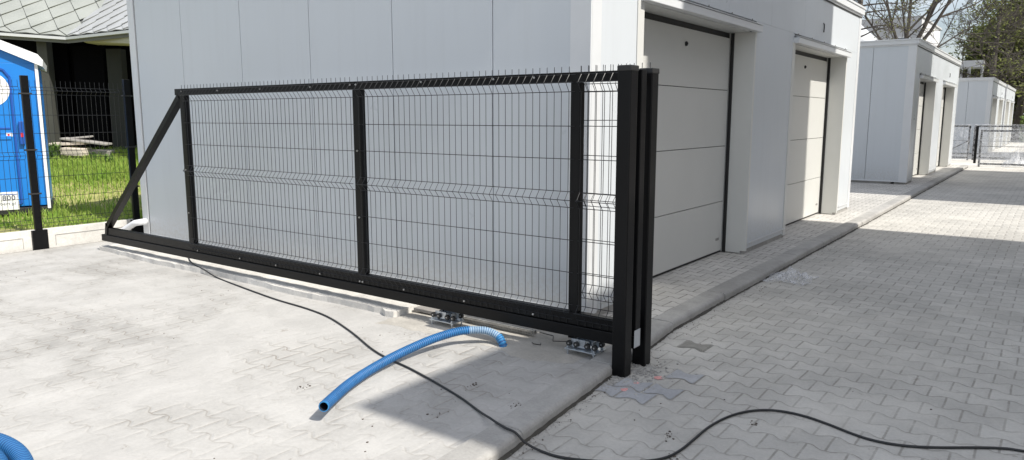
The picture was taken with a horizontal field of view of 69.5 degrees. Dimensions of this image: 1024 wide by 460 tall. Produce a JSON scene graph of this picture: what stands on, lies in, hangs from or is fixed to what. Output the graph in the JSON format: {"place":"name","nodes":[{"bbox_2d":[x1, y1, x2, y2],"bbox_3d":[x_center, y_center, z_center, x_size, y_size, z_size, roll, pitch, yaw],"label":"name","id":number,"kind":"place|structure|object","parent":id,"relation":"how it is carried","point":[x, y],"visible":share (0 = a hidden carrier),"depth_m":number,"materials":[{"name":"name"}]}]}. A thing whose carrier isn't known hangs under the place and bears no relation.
{"place":"outdoors","nodes":[
{"label":"outdoors","id":0,"kind":"place"},
{"bbox_2d":[0,145,142,232],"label":"lawn ground","id":1,"kind":"structure","parent":0,"point":[98,195],"depth_m":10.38,"materials":[{"name":"plant"}]},
{"bbox_2d":[0,40,54,215],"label":"portable toilet","id":2,"kind":"object","parent":1,"relation":"on","point":[15,62],"visible":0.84,"depth_m":9.01,"materials":[{"name":"blue plastic"}]},
{"bbox_2d":[0,72,19,201],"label":"door","id":3,"kind":"structure","parent":2,"relation":"in","point":[13,170],"depth_m":8.96,"materials":[{"name":"blue plastic"}]},
{"bbox_2d":[48,142,61,157],"bbox_3d":[-8.173,-1.389,13.114,0.471,0.411,0.425,6,11,36],"label":"weed","id":4,"kind":"object","parent":1,"relation":"on","point":[53,147],"visible":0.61,"depth_m":13.08,"materials":[{"name":"green plant"}]},
{"bbox_2d":[0,0,136,149],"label":"pavilion","id":5,"kind":"structure","parent":1,"relation":"on","point":[77,43],"depth_m":14.19,"materials":[{"name":"tile"}]},
{"bbox_2d":[52,42,78,147],"bbox_3d":[-8.735,-2.515,14.436,0.291,2.250,0.100,0,9,0],"label":"door panel","id":6,"kind":"structure","parent":5,"relation":"in","point":[61,51],"depth_m":14.36,"materials":[{"name":"black"}]},
{"bbox_2d":[72,46,112,148],"bbox_3d":[-8.196,-2.480,14.441,0.583,2.180,0.100,0,9,0],"label":"door panel","id":7,"kind":"structure","parent":5,"relation":"in","point":[89,62],"depth_m":14.36,"materials":[{"name":"black"}]},
{"bbox_2d":[0,75,143,254],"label":"fence","id":8,"kind":"object","parent":1,"relation":"on","point":[39,237],"visible":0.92,"depth_m":7.95,"materials":[{"name":"black metal"}]},
{"bbox_2d":[49,135,113,158],"bbox_3d":[-7.888,-1.479,13.322,1.268,0.444,0.507,-2,9,-11],"label":"board heap","id":9,"kind":"object","parent":1,"relation":"on","point":[79,149],"visible":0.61,"depth_m":13.24,"materials":[{"name":"wood"}]},
{"bbox_2d":[88,151,101,158],"bbox_3d":[-7.303,-1.261,12.906,0.256,0.262,0.374,6,11,36],"label":"weed","id":10,"kind":"object","parent":1,"relation":"on","point":[94,155],"visible":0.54,"depth_m":12.91,"materials":[{"name":"green plant"}]},
{"bbox_2d":[104,153,112,161],"bbox_3d":[-7.023,-1.226,12.834,0.247,0.257,0.209,6,11,36],"label":"weed","id":11,"kind":"object","parent":1,"relation":"on","point":[110,159],"visible":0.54,"depth_m":12.82,"materials":[{"name":"green plant"}]},
{"bbox_2d":[0,241,611,459],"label":"yard","id":12,"kind":"structure","parent":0,"point":[227,371],"depth_m":4.05,"materials":[{"name":"grey concrete"}]},
{"bbox_2d":[0,433,33,459],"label":"hose coil","id":13,"kind":"object","parent":12,"relation":"on","point":[11,448],"visible":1,"depth_m":2.98,"materials":[{"name":"blue plastic"}]},
{"bbox_2d":[99,244,419,317],"bbox_3d":[-2.477,0.373,6.623,4.410,0.057,0.451,6,11,36],"label":"foundation strip","id":14,"kind":"object","parent":12,"relation":"on","point":[385,307],"visible":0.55,"depth_m":6.08,"materials":[{"name":"concrete"}]},
{"bbox_2d":[376,311,609,362],"bbox_3d":[-0.125,0.655,4.853,1.538,0.011,0.704,6,11,36],"label":"sand bed","id":15,"kind":"object","parent":12,"relation":"on","point":[521,345],"visible":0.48,"depth_m":4.65,"materials":[{"name":"beige sand"}]},
{"bbox_2d":[318,326,506,411],"bbox_3d":[-0.567,0.734,4.031,0.357,0.136,1.445,6,11,36],"label":"corrugated hose","id":16,"kind":"object","parent":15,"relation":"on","point":[330,400],"visible":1,"depth_m":4.16,"materials":[{"name":"blue plastic"}]},
{"bbox_2d":[414,306,439,313],"bbox_3d":[-0.554,0.576,5.226,0.320,0.024,0.080,6,11,36],"label":"wood offcut","id":17,"kind":"object","parent":15,"relation":"on","point":[424,309],"visible":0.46,"depth_m":5.25,"materials":[{"name":"beige wood"}]},
{"bbox_2d":[429,310,463,328],"bbox_3d":[-0.440,0.595,4.968,0.210,0.098,0.120,6,11,36],"label":"roller carriage","id":18,"kind":"object","parent":15,"relation":"on","point":[448,317],"visible":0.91,"depth_m":4.94,"materials":[{"name":"metal"}]},
{"bbox_2d":[101,64,646,348],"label":"sliding gate","id":19,"kind":"structure","parent":18,"relation":"on","point":[573,320],"depth_m":5.06,"materials":[{"name":"black metal"}]},
{"bbox_2d":[463,316,536,334],"bbox_3d":[-0.089,0.629,4.867,0.580,0.028,0.043,6,11,36],"label":"gear rack","id":20,"kind":"object","parent":15,"relation":"on","point":[501,325],"visible":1,"depth_m":4.84,"materials":[{"name":"metal"}]},
{"bbox_2d":[539,332,565,341],"bbox_3d":[0.277,0.667,4.553,0.063,0.046,0.424,-6,10,-33],"label":"loose wire","id":21,"kind":"object","parent":15,"relation":"on","point":[553,337],"visible":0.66,"depth_m":4.61,"materials":[{"name":"black rubber"}]},
{"bbox_2d":[564,337,604,357],"bbox_3d":[0.429,0.690,4.341,0.210,0.098,0.120,6,11,36],"label":"roller carriage","id":22,"kind":"object","parent":15,"relation":"on","point":[584,346],"visible":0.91,"depth_m":4.32,"materials":[{"name":"metal"}]},
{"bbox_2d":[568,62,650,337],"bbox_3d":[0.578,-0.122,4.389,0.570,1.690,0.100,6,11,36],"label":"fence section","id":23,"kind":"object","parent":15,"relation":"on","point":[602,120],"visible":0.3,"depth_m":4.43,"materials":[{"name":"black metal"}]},
{"bbox_2d":[126,0,865,314],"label":"garage","id":24,"kind":"structure","parent":0,"point":[756,117],"depth_m":6.40,"materials":[{"name":"grey"}]},
{"bbox_2d":[120,218,147,229],"bbox_3d":[-4.374,-0.013,8.379,0.656,0.277,0.074,4,10,26],"label":"drain pipe","id":25,"kind":"object","parent":24,"relation":"attached to","point":[133,224],"visible":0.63,"depth_m":8.27,"materials":[{"name":"white plastic"}]},
{"bbox_2d":[643,12,734,277],"bbox_3d":[1.445,-0.713,6.483,0.092,2.182,2.374,6,11,36],"label":"garage door","id":26,"kind":"structure","parent":24,"relation":"in","point":[692,60],"depth_m":6.67,"materials":[{"name":"white metal"}]},
{"bbox_2d":[786,50,830,224],"bbox_3d":[3.672,-1.168,9.469,0.092,2.182,2.428,6,11,36],"label":"garage door","id":27,"kind":"structure","parent":24,"relation":"in","point":[811,73],"depth_m":9.77,"materials":[{"name":"white metal"}]},
{"bbox_2d":[506,167,1023,459],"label":"road","id":28,"kind":"structure","parent":0,"point":[930,282],"depth_m":4.38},
{"bbox_2d":[0,243,931,459],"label":"soil crumbs","id":29,"kind":"object","parent":28,"relation":"on","point":[592,393],"visible":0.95,"depth_m":3.79,"materials":[{"name":"soil"}]},
{"bbox_2d":[507,357,697,458],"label":"gravel","id":30,"kind":"structure","parent":28,"relation":"on","point":[615,380],"depth_m":4.04,"materials":[{"name":"grey gravel"}]},
{"bbox_2d":[188,258,1023,459],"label":"power cable","id":31,"kind":"object","parent":28,"relation":"on","point":[716,422],"visible":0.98,"depth_m":3.35,"materials":[{"name":"black rubber"}]},
{"bbox_2d":[612,65,638,377],"bbox_3d":[0.606,-0.021,3.975,0.085,1.695,0.088,6,11,36],"label":"guide post","id":32,"kind":"object","parent":28,"relation":"on","point":[627,96],"visible":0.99,"depth_m":3.94,"materials":[{"name":"black metal"}]},
{"bbox_2d":[632,68,659,366],"bbox_3d":[0.752,-0.049,4.167,0.085,1.692,0.086,6,11,36],"label":"guide post","id":33,"kind":"object","parent":28,"relation":"on","point":[641,354],"visible":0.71,"depth_m":4.13,"materials":[{"name":"black metal"}]},
{"bbox_2d":[596,369,703,403],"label":"patched paving","id":34,"kind":"structure","parent":28,"relation":"on","point":[641,398],"depth_m":3.87,"materials":[{"name":"grey concrete"}]},
{"bbox_2d":[678,340,711,350],"bbox_3d":[1.149,0.724,4.619,0.166,0.001,0.169,6,11,36],"label":"road patch","id":35,"kind":"object","parent":28,"relation":"on","point":[700,347],"visible":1,"depth_m":4.62,"materials":[{"name":"grey concrete"}]},
{"bbox_2d":[437,165,967,459],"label":"kerb","id":36,"kind":"structure","parent":28,"relation":"on","point":[524,421],"depth_m":4.10,"materials":[{"name":"concrete"}]},
{"bbox_2d":[498,167,967,459],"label":"kerb dirt","id":37,"kind":"structure","parent":28,"relation":"on","point":[536,433],"depth_m":4.68,"materials":[{"name":"soil"}]},
{"bbox_2d":[602,165,960,319],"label":"sidewalk","id":38,"kind":"structure","parent":0,"point":[675,287],"depth_m":7.49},
{"bbox_2d":[862,15,941,46],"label":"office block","id":39,"kind":"structure","parent":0,"point":[936,34],"depth_m":55.00,"materials":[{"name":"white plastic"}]},
{"bbox_2d":[851,38,961,184],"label":"garage","id":40,"kind":"structure","parent":0,"point":[906,100],"depth_m":15.40,"materials":[{"name":"white metal"}]},
{"bbox_2d":[913,82,925,175],"bbox_3d":[9.040,-2.267,16.668,0.092,2.182,2.374,6,11,36],"label":"garage door","id":41,"kind":"structure","parent":40,"relation":"in","point":[922,85],"depth_m":17.42,"materials":[{"name":"metal"}]},
{"bbox_2d":[936,88,945,166],"bbox_3d":[11.267,-2.722,19.654,0.092,2.182,2.428,6,11,36],"label":"garage door","id":42,"kind":"structure","parent":40,"relation":"in","point":[944,92],"depth_m":20.52,"materials":[{"name":"metal"}]},
{"bbox_2d":[855,0,1009,60],"label":"sky","id":43,"kind":"structure","parent":0,"point":[950,8],"materials":[{"name":"white"}]},
{"bbox_2d":[959,60,985,77],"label":"carport","id":44,"kind":"object","parent":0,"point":[969,64],"visible":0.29,"depth_m":43.70,"materials":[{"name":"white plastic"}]},
{"bbox_2d":[950,142,1023,168],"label":"road","id":45,"kind":"structure","parent":0,"point":[1005,151],"depth_m":25.14,"materials":[{"name":"grey concrete"}]},
{"bbox_2d":[860,25,876,40],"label":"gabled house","id":46,"kind":"structure","parent":45,"relation":"on","point":[869,37],"depth_m":32.07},
{"bbox_2d":[853,0,945,40],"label":"budding tree","id":47,"kind":"object","parent":45,"relation":"on","point":[889,26],"visible":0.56,"depth_m":28.06,"materials":[{"name":"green plant"}]},
{"bbox_2d":[855,0,1023,70],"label":"bare tree","id":48,"kind":"object","parent":45,"relation":"on","point":[930,11],"visible":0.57,"depth_m":35.12,"materials":[{"name":"brown plant"}]},
{"bbox_2d":[952,125,970,159],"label":"wrapped gate","id":49,"kind":"structure","parent":45,"relation":"on","point":[969,126],"depth_m":24.17,"materials":[{"name":"grey"}]},
{"bbox_2d":[925,0,1023,91],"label":"feathery tree","id":50,"kind":"object","parent":45,"relation":"on","point":[992,67],"visible":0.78,"depth_m":41.44,"materials":[{"name":"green plant"}]},
{"bbox_2d":[973,126,978,162],"bbox_3d":[14.484,-2.661,23.020,0.070,1.150,0.070,6,11,36],"label":"lone post","id":51,"kind":"object","parent":45,"relation":"on","point":[976,143],"visible":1,"depth_m":22.99,"materials":[{"name":"black metal"}]},
{"bbox_2d":[952,77,1006,154],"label":"garage","id":52,"kind":"structure","parent":45,"relation":"on","point":[981,100],"depth_m":28.71,"materials":[{"name":"white metal"}]},
{"bbox_2d":[948,0,1023,125],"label":"dense tree","id":53,"kind":"object","parent":45,"relation":"on","point":[950,53],"visible":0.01,"depth_m":49.19,"materials":[{"name":"green plant"}]},
{"bbox_2d":[957,24,1017,124],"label":"dense tree","id":54,"kind":"object","parent":45,"relation":"on","point":[1006,78],"visible":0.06,"depth_m":46.90,"materials":[{"name":"green plant"}]},
{"bbox_2d":[959,0,1023,140],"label":"dense tree","id":55,"kind":"object","parent":45,"relation":"on","point":[1018,112],"visible":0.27,"depth_m":44.30,"materials":[{"name":"green plant"}]},
{"bbox_2d":[971,125,1023,159],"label":"wrapped gate","id":56,"kind":"structure","parent":45,"relation":"on","point":[1003,141],"depth_m":23.92,"materials":[{"name":"white"}]},
{"bbox_2d":[977,130,1023,166],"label":"gate","id":57,"kind":"structure","parent":45,"relation":"on","point":[980,146],"depth_m":21.24,"materials":[{"name":"grey metal"}]},
{"bbox_2d":[999,85,1015,147],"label":"garage","id":58,"kind":"structure","parent":45,"relation":"on","point":[1009,102],"depth_m":37.24,"materials":[{"name":"white metal"}]},
{"bbox_2d":[1018,116,1023,140],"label":"hedge","id":59,"kind":"object","parent":45,"relation":"on","point":[1021,138],"visible":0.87,"depth_m":42.30,"materials":[{"name":"green plant"}]},
{"bbox_2d":[1004,146,1023,157],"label":"lane","id":60,"kind":"structure","parent":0,"point":[1018,153],"depth_m":28.29,"materials":[{"name":"grey concrete"}]},
{"bbox_2d":[970,0,1023,87],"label":"dense tree","id":61,"kind":"object","parent":60,"relation":"on","point":[1005,44],"visible":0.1,"depth_m":45.14,"materials":[{"name":"green plant"}]}
]}

